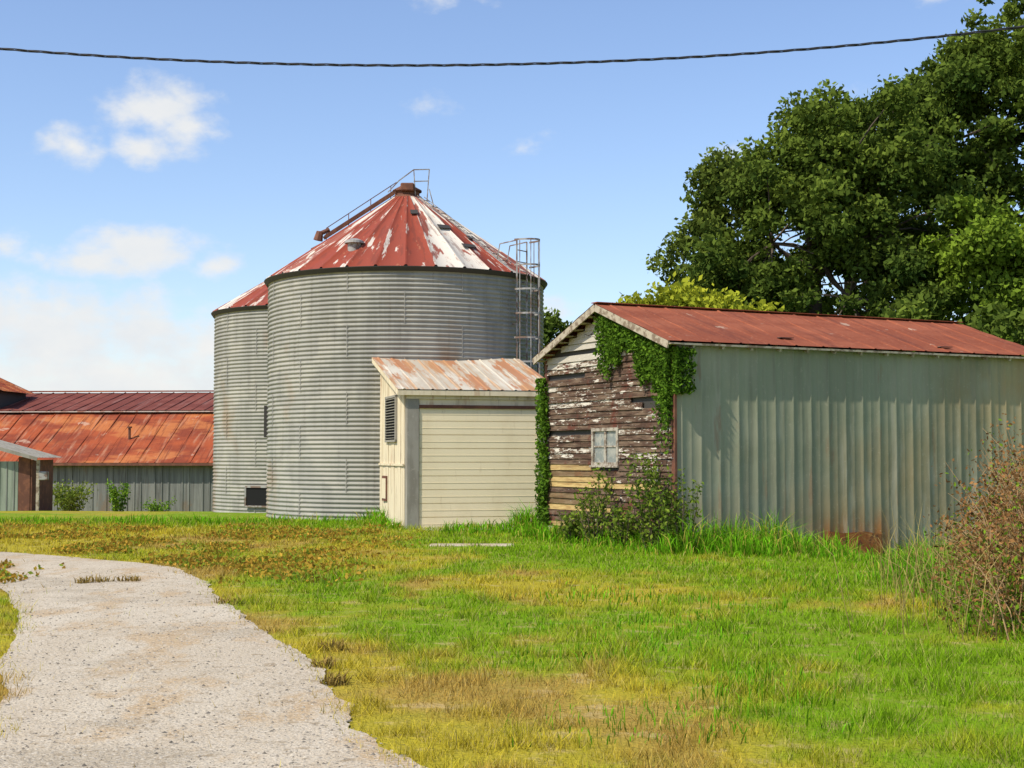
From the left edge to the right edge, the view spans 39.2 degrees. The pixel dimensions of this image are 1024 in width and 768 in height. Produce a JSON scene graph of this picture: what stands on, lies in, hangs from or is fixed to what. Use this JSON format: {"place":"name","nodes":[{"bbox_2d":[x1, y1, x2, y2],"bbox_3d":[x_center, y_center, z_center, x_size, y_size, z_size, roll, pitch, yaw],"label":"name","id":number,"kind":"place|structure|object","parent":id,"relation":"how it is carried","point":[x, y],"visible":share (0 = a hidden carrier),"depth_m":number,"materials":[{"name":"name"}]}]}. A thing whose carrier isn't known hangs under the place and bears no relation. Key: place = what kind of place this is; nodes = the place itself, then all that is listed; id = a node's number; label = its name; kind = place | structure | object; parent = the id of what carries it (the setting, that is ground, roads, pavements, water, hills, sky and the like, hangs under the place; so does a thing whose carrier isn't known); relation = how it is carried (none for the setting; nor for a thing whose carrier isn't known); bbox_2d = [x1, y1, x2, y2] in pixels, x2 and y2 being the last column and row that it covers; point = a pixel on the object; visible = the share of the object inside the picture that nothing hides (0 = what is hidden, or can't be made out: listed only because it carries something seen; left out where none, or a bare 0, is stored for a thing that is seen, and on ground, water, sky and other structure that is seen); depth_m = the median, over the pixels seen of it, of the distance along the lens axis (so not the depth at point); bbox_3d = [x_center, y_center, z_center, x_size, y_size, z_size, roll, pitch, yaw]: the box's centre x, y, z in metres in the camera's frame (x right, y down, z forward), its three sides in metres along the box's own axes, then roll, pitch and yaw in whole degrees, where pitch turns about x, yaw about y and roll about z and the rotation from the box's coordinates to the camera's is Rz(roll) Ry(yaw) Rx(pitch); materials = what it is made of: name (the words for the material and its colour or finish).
{"place":"outdoors","nodes":[
{"label":"outdoors","id":0,"kind":"place"},
{"bbox_2d":[0,552,426,767],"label":"gravel road","id":1,"kind":"structure","parent":0,"point":[76,567],"depth_m":10.13,"materials":[{"name":"grey gravel"}]},
{"bbox_2d":[0,511,1023,767],"bbox_3d":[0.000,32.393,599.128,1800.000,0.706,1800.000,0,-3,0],"label":"ground","id":2,"kind":"structure","parent":0,"point":[588,699],"depth_m":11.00,"materials":[{"name":"green plant"}]},
{"bbox_2d":[0,440,62,510],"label":"metal shed","id":3,"kind":"structure","parent":2,"relation":"on","point":[26,482],"depth_m":49.88,"materials":[{"name":"metal"}]},
{"bbox_2d":[0,461,18,510],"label":"door panel","id":4,"kind":"structure","parent":3,"relation":"in","point":[10,467],"depth_m":49.84,"materials":[{"name":"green metal"}]},
{"bbox_2d":[53,479,97,510],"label":"weed clump","id":5,"kind":"object","parent":2,"relation":"on","point":[72,498],"visible":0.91,"depth_m":57.20,"materials":[{"name":"green plant"}]},
{"bbox_2d":[0,378,213,510],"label":"tin roof barn","id":6,"kind":"structure","parent":2,"relation":"on","point":[156,446],"depth_m":62.19,"materials":[{"name":"metal"}]},
{"bbox_2d":[105,478,131,511],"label":"weed clump","id":7,"kind":"object","parent":2,"relation":"on","point":[114,498],"visible":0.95,"depth_m":57.62,"materials":[{"name":"green plant"}]},
{"bbox_2d":[137,496,176,511],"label":"weed clump","id":8,"kind":"object","parent":2,"relation":"on","point":[151,507],"visible":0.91,"depth_m":57.83,"materials":[{"name":"green plant"}]},
{"bbox_2d":[0,521,420,587],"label":"weeds","id":9,"kind":"object","parent":2,"relation":"on","point":[292,560],"visible":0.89,"depth_m":24.27,"materials":[{"name":"green plant"}]},
{"bbox_2d":[73,574,356,686],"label":"roadside weeds","id":10,"kind":"object","parent":2,"relation":"on","point":[332,679],"visible":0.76,"depth_m":11.82,"materials":[{"name":"brown plant"}]},
{"bbox_2d":[211,244,318,512],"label":"grain bin","id":11,"kind":"object","parent":2,"relation":"on","point":[240,399],"visible":0.37,"depth_m":43.39,"materials":[{"name":"metal"}]},
{"bbox_2d":[264,169,547,520],"bbox_3d":[-2.870,-1.082,39.105,7.680,9.532,7.680,0,-3,0],"label":"grain bin","id":12,"kind":"object","parent":2,"relation":"on","point":[407,271],"visible":0.63,"depth_m":35.98,"materials":[{"name":"metal"}]},
{"bbox_2d":[264,406,267,436],"bbox_3d":[-6.565,1.011,38.610,0.170,0.840,0.560,0,-3,-6],"label":"access door","id":13,"kind":"structure","parent":12,"relation":"in","point":[265,407],"depth_m":38.33,"materials":[{"name":"metal"}]},
{"bbox_2d":[372,357,544,530],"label":"garage","id":14,"kind":"structure","parent":2,"relation":"on","point":[453,452],"depth_m":32.49,"materials":[{"name":"metal"}]},
{"bbox_2d":[419,408,537,527],"bbox_3d":[-0.749,1.909,32.425,2.756,2.760,0.045,1,-3,-15],"label":"overhead door","id":15,"kind":"structure","parent":14,"relation":"in","point":[474,463],"depth_m":32.39,"materials":[{"name":"paint"}]},
{"bbox_2d":[430,544,514,545],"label":"concrete slab","id":16,"kind":"structure","parent":2,"relation":"on","point":[472,544],"depth_m":25.98,"materials":[{"name":"grey concrete"}]},
{"bbox_2d":[0,500,1023,747],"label":"tall grass","id":17,"kind":"structure","parent":2,"relation":"on","point":[774,542],"depth_m":23.37,"materials":[{"name":"green plant"}]},
{"bbox_2d":[543,306,571,377],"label":"oak tree","id":18,"kind":"object","parent":2,"relation":"on","point":[554,324],"visible":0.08,"depth_m":59.69,"materials":[{"name":"green plant"}]},
{"bbox_2d":[555,510,591,541],"bbox_3d":[1.179,2.709,27.261,0.729,0.732,0.833,0,-3,0],"label":"shrub","id":19,"kind":"object","parent":2,"relation":"on","point":[571,526],"visible":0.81,"depth_m":27.16,"materials":[{"name":"green plant"}]},
{"bbox_2d":[570,463,616,543],"bbox_3d":[1.505,2.264,26.688,0.845,1.584,0.886,0,-3,0],"label":"shrub","id":20,"kind":"object","parent":2,"relation":"on","point":[602,506],"visible":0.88,"depth_m":26.60,"materials":[{"name":"green plant"}]},
{"bbox_2d":[596,498,639,547],"bbox_3d":[1.998,2.546,25.867,0.798,0.958,0.846,-2,-4,34],"label":"shrub","id":21,"kind":"object","parent":2,"relation":"on","point":[622,521],"visible":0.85,"depth_m":25.73,"materials":[{"name":"green plant"}]},
{"bbox_2d":[622,449,671,551],"bbox_3d":[2.408,2.051,24.928,0.908,1.837,1.185,-1,-3,20],"label":"shrub","id":22,"kind":"object","parent":2,"relation":"on","point":[648,515],"visible":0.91,"depth_m":24.82,"materials":[{"name":"green plant"}]},
{"bbox_2d":[654,468,703,550],"bbox_3d":[2.856,2.159,24.484,0.900,1.564,0.752,0,-3,0],"label":"shrub","id":23,"kind":"object","parent":2,"relation":"on","point":[676,520],"visible":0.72,"depth_m":24.43,"materials":[{"name":"green plant"}]},
{"bbox_2d":[616,271,783,311],"bbox_3d":[4.838,0.419,39.861,5.723,7.109,3.135,0,-3,0],"label":"sapling","id":24,"kind":"object","parent":2,"relation":"on","point":[684,293],"visible":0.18,"depth_m":39.52,"materials":[{"name":"green plant"}]},
{"bbox_2d":[646,142,791,304],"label":"oak tree","id":25,"kind":"object","parent":2,"relation":"on","point":[713,179],"visible":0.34,"depth_m":47.69,"materials":[{"name":"green plant"}]},
{"bbox_2d":[532,302,1023,555],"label":"old wooden shed","id":26,"kind":"structure","parent":2,"relation":"on","point":[826,424],"depth_m":26.86,"materials":[{"name":"paint"}]},
{"bbox_2d":[589,427,620,467],"bbox_3d":[1.753,1.200,27.109,0.090,0.745,1.060,1,-3,-26],"label":"window frame","id":27,"kind":"structure","parent":26,"relation":"in","point":[593,464],"depth_m":27.10,"materials":[{"name":"paint"}]},
{"bbox_2d":[595,431,615,461],"bbox_3d":[1.781,1.179,27.124,0.008,0.640,0.940,1,-3,-26],"label":"window glass","id":28,"kind":"structure","parent":26,"relation":"in","point":[599,435],"depth_m":27.14,"materials":[{"name":"grey glass"}]},
{"bbox_2d":[533,312,697,529],"bbox_3d":[1.677,0.751,27.102,0.588,4.320,5.300,2,-3,-30],"label":"ivy vine","id":29,"kind":"object","parent":26,"relation":"attached to","point":[656,361],"visible":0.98,"depth_m":25.98,"materials":[{"name":"green plant"}]},
{"bbox_2d":[679,74,987,320],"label":"oak tree","id":30,"kind":"object","parent":2,"relation":"on","point":[832,169],"visible":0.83,"depth_m":44.66,"materials":[{"name":"green plant"}]},
{"bbox_2d":[777,58,981,318],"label":"oak tree","id":31,"kind":"object","parent":2,"relation":"on","point":[914,78],"visible":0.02,"depth_m":52.24,"materials":[{"name":"green plant"}]},
{"bbox_2d":[817,293,1023,355],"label":"oak tree","id":32,"kind":"object","parent":2,"relation":"on","point":[1001,326],"visible":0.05,"depth_m":39.02,"materials":[{"name":"green plant"}]},
{"bbox_2d":[848,0,1023,324],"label":"oak tree","id":33,"kind":"object","parent":2,"relation":"on","point":[972,65],"visible":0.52,"depth_m":47.89,"materials":[{"name":"green plant"}]},
{"bbox_2d":[917,413,1023,641],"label":"dry brown bush","id":34,"kind":"object","parent":2,"relation":"on","point":[993,521],"visible":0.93,"depth_m":14.17,"materials":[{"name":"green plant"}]},
{"bbox_2d":[918,192,1023,341],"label":"sweetgum tree","id":35,"kind":"object","parent":2,"relation":"on","point":[987,250],"visible":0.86,"depth_m":42.58,"materials":[{"name":"green plant"}]},
{"bbox_2d":[0,25,1023,66],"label":"overhead wire","id":36,"kind":"object","parent":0,"point":[522,64],"visible":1,"depth_m":20.25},
{"bbox_2d":[0,0,1023,392],"label":"sky","id":37,"kind":"structure","parent":0,"point":[139,199],"materials":[{"name":"blue"}]},
{"bbox_2d":[805,498,1023,642],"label":"seedhead grass","id":38,"kind":"structure","parent":0,"point":[931,584],"depth_m":14.15,"materials":[{"name":"plant"}]}
]}

